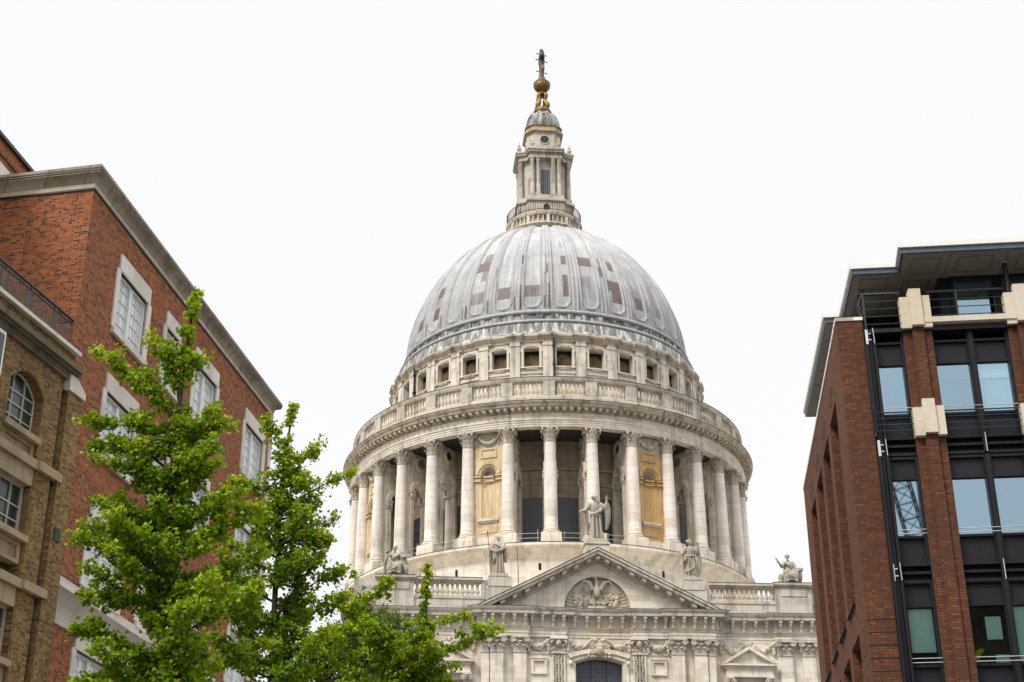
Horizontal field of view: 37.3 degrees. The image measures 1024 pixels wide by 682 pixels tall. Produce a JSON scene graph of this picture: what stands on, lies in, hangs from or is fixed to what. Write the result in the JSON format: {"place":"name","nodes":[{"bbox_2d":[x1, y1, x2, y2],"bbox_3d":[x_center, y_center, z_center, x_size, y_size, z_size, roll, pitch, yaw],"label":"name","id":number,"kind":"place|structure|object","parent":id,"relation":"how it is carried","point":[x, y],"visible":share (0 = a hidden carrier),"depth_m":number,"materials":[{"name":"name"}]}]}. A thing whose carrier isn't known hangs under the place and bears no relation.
{"place":"outdoors","nodes":[
{"label":"outdoors","id":0,"kind":"place"},
{"bbox_2d":[0,130,282,681],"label":"brick building","id":1,"kind":"structure","parent":0,"point":[83,247],"depth_m":45.65,"materials":[{"name":"brick"}]},
{"bbox_2d":[68,636,110,680],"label":"window","id":2,"kind":"structure","parent":1,"relation":"in","point":[77,662],"depth_m":42.29,"materials":[{"name":"white glass"}]},
{"bbox_2d":[79,501,121,614],"bbox_3d":[-11.979,6.303,44.109,0.816,2.720,2.861,0,-25,0],"label":"window","id":3,"kind":"structure","parent":1,"relation":"in","point":[83,580],"depth_m":43.59,"materials":[{"name":"white glass"}]},
{"bbox_2d":[96,372,139,485],"bbox_3d":[-11.993,2.679,45.803,0.816,2.680,2.861,0,-25,0],"label":"window","id":4,"kind":"structure","parent":1,"relation":"in","point":[108,405],"depth_m":45.83,"materials":[{"name":"white glass"}]},
{"bbox_2d":[110,254,151,366],"bbox_3d":[-12.008,-0.936,47.492,0.816,2.700,2.861,0,-25,0],"label":"window","id":5,"kind":"structure","parent":1,"relation":"in","point":[127,314],"depth_m":47.56,"materials":[{"name":"white glass"}]},
{"bbox_2d":[133,563,154,638],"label":"window","id":6,"kind":"structure","parent":1,"relation":"in","point":[136,622],"depth_m":46.16,"materials":[{"name":"white glass"}]},
{"bbox_2d":[146,422,170,502],"bbox_3d":[-11.476,4.118,48.886,0.414,2.680,1.690,-4,-25,8],"label":"window","id":7,"kind":"structure","parent":1,"relation":"in","point":[167,459],"depth_m":49.23,"materials":[{"name":"white glass"}]},
{"bbox_2d":[158,310,182,401],"bbox_3d":[-11.490,0.503,50.575,0.414,2.700,1.690,-4,-25,8],"label":"window","id":8,"kind":"structure","parent":1,"relation":"in","point":[171,323],"depth_m":50.57,"materials":[{"name":"white glass"}]},
{"bbox_2d":[188,479,210,549],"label":"window","id":9,"kind":"structure","parent":1,"relation":"in","point":[201,492],"depth_m":52.85,"materials":[{"name":"white glass"}]},
{"bbox_2d":[189,346,219,439],"bbox_3d":[-10.981,1.935,53.643,0.806,2.700,2.791,0,-25,0],"label":"window","id":10,"kind":"structure","parent":1,"relation":"in","point":[202,391],"depth_m":53.82,"materials":[{"name":"white glass"}]},
{"bbox_2d":[223,619,249,681],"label":"window","id":11,"kind":"structure","parent":1,"relation":"in","point":[229,676],"depth_m":54.98,"materials":[{"name":"white glass"}]},
{"bbox_2d":[232,521,256,579],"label":"window","id":12,"kind":"structure","parent":1,"relation":"in","point":[241,535],"depth_m":57.13,"materials":[{"name":"white glass"}]},
{"bbox_2d":[239,407,265,493],"bbox_3d":[-10.138,4.296,58.701,0.813,2.700,2.841,0,-25,0],"label":"window","id":13,"kind":"structure","parent":1,"relation":"in","point":[250,451],"depth_m":58.79,"materials":[{"name":"white glass"}]},
{"bbox_2d":[60,285,281,681],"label":"ginkgo tree","id":14,"kind":"object","parent":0,"point":[140,536],"visible":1,"depth_m":30.93,"materials":[{"name":"green plant"}]},
{"bbox_2d":[200,401,378,681],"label":"ginkgo tree","id":15,"kind":"object","parent":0,"point":[289,566],"visible":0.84,"depth_m":36.77,"materials":[{"name":"green plant"}]},
{"bbox_2d":[303,583,438,681],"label":"broadleaf tree","id":16,"kind":"object","parent":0,"point":[353,639],"visible":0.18,"depth_m":45.57,"materials":[{"name":"green plant"}]},
{"bbox_2d":[320,561,508,681],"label":"ginkgo tree","id":17,"kind":"object","parent":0,"point":[408,663],"visible":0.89,"depth_m":40.34,"materials":[{"name":"green plant"}]},
{"bbox_2d":[0,0,1023,681],"label":"sky","id":18,"kind":"structure","parent":0,"point":[315,168],"materials":[{"name":"white"}]},
{"bbox_2d":[340,49,820,681],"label":"cathedral","id":19,"kind":"structure","parent":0,"point":[546,385],"depth_m":145.13,"materials":[{"name":"stone"}]},
{"bbox_2d":[383,545,408,573],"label":"stone statue","id":20,"kind":"object","parent":19,"relation":"on","point":[395,565],"visible":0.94,"depth_m":122.93,"materials":[{"name":"beige stone"}]},
{"bbox_2d":[402,380,409,400],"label":"attic window","id":21,"kind":"structure","parent":19,"relation":"in","point":[408,381],"depth_m":159.37,"materials":[{"name":"stone"}]},
{"bbox_2d":[413,490,419,555],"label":"drum window","id":22,"kind":"structure","parent":19,"relation":"in","point":[416,531],"depth_m":149.28,"materials":[{"name":"grey glass"}]},
{"bbox_2d":[415,369,427,395],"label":"attic window","id":23,"kind":"structure","parent":19,"relation":"in","point":[425,380],"depth_m":156.63,"materials":[{"name":"stone"}]},
{"bbox_2d":[435,360,450,387],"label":"attic window","id":24,"kind":"structure","parent":19,"relation":"in","point":[446,373],"depth_m":154.55,"materials":[{"name":"stone"}]},
{"bbox_2d":[443,493,446,546],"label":"drum window","id":25,"kind":"structure","parent":19,"relation":"in","point":[446,493],"depth_m":146.61,"materials":[{"name":"black glass"}]},
{"bbox_2d":[455,450,462,538],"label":"drum window","id":26,"kind":"structure","parent":19,"relation":"in","point":[458,499],"depth_m":146.39,"materials":[{"name":"black glass"}]},
{"bbox_2d":[459,352,478,383],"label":"attic window","id":27,"kind":"structure","parent":19,"relation":"in","point":[472,366],"depth_m":152.78,"materials":[{"name":"stone"}]},
{"bbox_2d":[486,530,507,575],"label":"stone statue","id":28,"kind":"object","parent":19,"relation":"on","point":[498,557],"visible":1,"depth_m":123.48,"materials":[{"name":"grey stone"}]},
{"bbox_2d":[488,347,509,377],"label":"attic window","id":29,"kind":"structure","parent":19,"relation":"in","point":[501,361],"depth_m":151.70,"materials":[{"name":"stone"}]},
{"bbox_2d":[519,441,543,541],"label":"drum window","id":30,"kind":"structure","parent":19,"relation":"in","point":[532,493],"depth_m":143.74,"materials":[{"name":"grey glass"}]},
{"bbox_2d":[520,345,542,373],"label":"attic window","id":31,"kind":"structure","parent":19,"relation":"in","point":[532,360],"depth_m":151.08,"materials":[{"name":"stone"}]},
{"bbox_2d":[555,345,575,373],"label":"attic window","id":32,"kind":"structure","parent":19,"relation":"in","point":[562,358],"depth_m":151.08,"materials":[{"name":"stone"}]},
{"bbox_2d":[556,441,579,540],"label":"drum window","id":33,"kind":"structure","parent":19,"relation":"in","point":[567,491],"depth_m":143.74,"materials":[{"name":"grey glass"}]},
{"bbox_2d":[579,495,610,541],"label":"stone statue","id":34,"kind":"object","parent":19,"relation":"on","point":[593,529],"visible":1,"depth_m":125.01,"materials":[{"name":"beige stone"}]},
{"bbox_2d":[586,347,607,376],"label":"attic window","id":35,"kind":"structure","parent":19,"relation":"in","point":[594,361],"depth_m":151.59,"materials":[{"name":"stone"}]},
{"bbox_2d":[568,649,630,681],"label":"transept window","id":36,"kind":"structure","parent":19,"relation":"in","point":[592,670],"depth_m":120.39,"materials":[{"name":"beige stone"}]},
{"bbox_2d":[597,443,613,542],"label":"drum window","id":37,"kind":"structure","parent":19,"relation":"in","point":[605,489],"depth_m":144.79,"materials":[{"name":"black glass"}]},
{"bbox_2d":[617,351,636,382],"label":"attic window","id":38,"kind":"structure","parent":19,"relation":"in","point":[622,364],"depth_m":152.63,"materials":[{"name":"stone"}]},
{"bbox_2d":[644,358,660,384],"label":"attic window","id":39,"kind":"structure","parent":19,"relation":"in","point":[648,369],"depth_m":154.28,"materials":[{"name":"stone"}]},
{"bbox_2d":[667,367,679,392],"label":"attic window","id":40,"kind":"structure","parent":19,"relation":"in","point":[668,368],"depth_m":156.44,"materials":[{"name":"stone"}]},
{"bbox_2d":[679,488,687,546],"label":"drum window","id":41,"kind":"structure","parent":19,"relation":"in","point":[682,507],"depth_m":149.21,"materials":[{"name":"black glass"}]},
{"bbox_2d":[685,377,691,405],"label":"attic window","id":42,"kind":"structure","parent":19,"relation":"in","point":[686,379],"depth_m":159.02,"materials":[{"name":"stone"}]},
{"bbox_2d":[677,539,701,579],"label":"stone statue","id":43,"kind":"object","parent":19,"relation":"on","point":[691,569],"visible":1,"depth_m":124.78,"materials":[{"name":"beige stone"}]},
{"bbox_2d":[775,554,802,581],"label":"stone statue","id":44,"kind":"object","parent":19,"relation":"on","point":[790,574],"visible":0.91,"depth_m":125.41,"materials":[{"name":"beige stone"}]},
{"bbox_2d":[803,237,1023,681],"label":"office building","id":45,"kind":"structure","parent":0,"point":[913,486],"depth_m":41.95,"materials":[{"name":"brick"}]},
{"bbox_3d":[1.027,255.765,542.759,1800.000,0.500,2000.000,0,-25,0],"label":"ground","id":46,"kind":"structure","parent":0,"visible":0},
{"bbox_2d":[0,286,85,681],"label":"stock brick building","id":47,"kind":"structure","parent":46,"relation":"on","point":[42,396],"depth_m":39.37,"materials":[{"name":"brick"}]},
{"bbox_2d":[0,328,6,374],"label":"white window","id":48,"kind":"structure","parent":47,"relation":"in","point":[3,334],"depth_m":38.42,"materials":[{"name":"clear glass"}]},
{"bbox_2d":[0,605,11,681],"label":"window","id":49,"kind":"structure","parent":47,"relation":"in","point":[4,662],"depth_m":37.66,"materials":[{"name":"grey glass"}]},
{"bbox_2d":[0,473,28,564],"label":"window","id":50,"kind":"structure","parent":47,"relation":"in","point":[11,492],"depth_m":38.54,"materials":[{"name":"beige glass"}]},
{"bbox_2d":[2,373,41,456],"bbox_3d":[-12.818,1.888,39.380,0.490,2.280,1.760,-6,-26,13],"label":"window","id":51,"kind":"structure","parent":47,"relation":"in","point":[17,420],"depth_m":39.57,"materials":[{"name":"beige glass"}]},
{"bbox_2d":[0,257,74,343],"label":"roof railing","id":52,"kind":"object","parent":47,"relation":"on","point":[71,320],"visible":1,"depth_m":40.86,"materials":[{"name":"black metal"}]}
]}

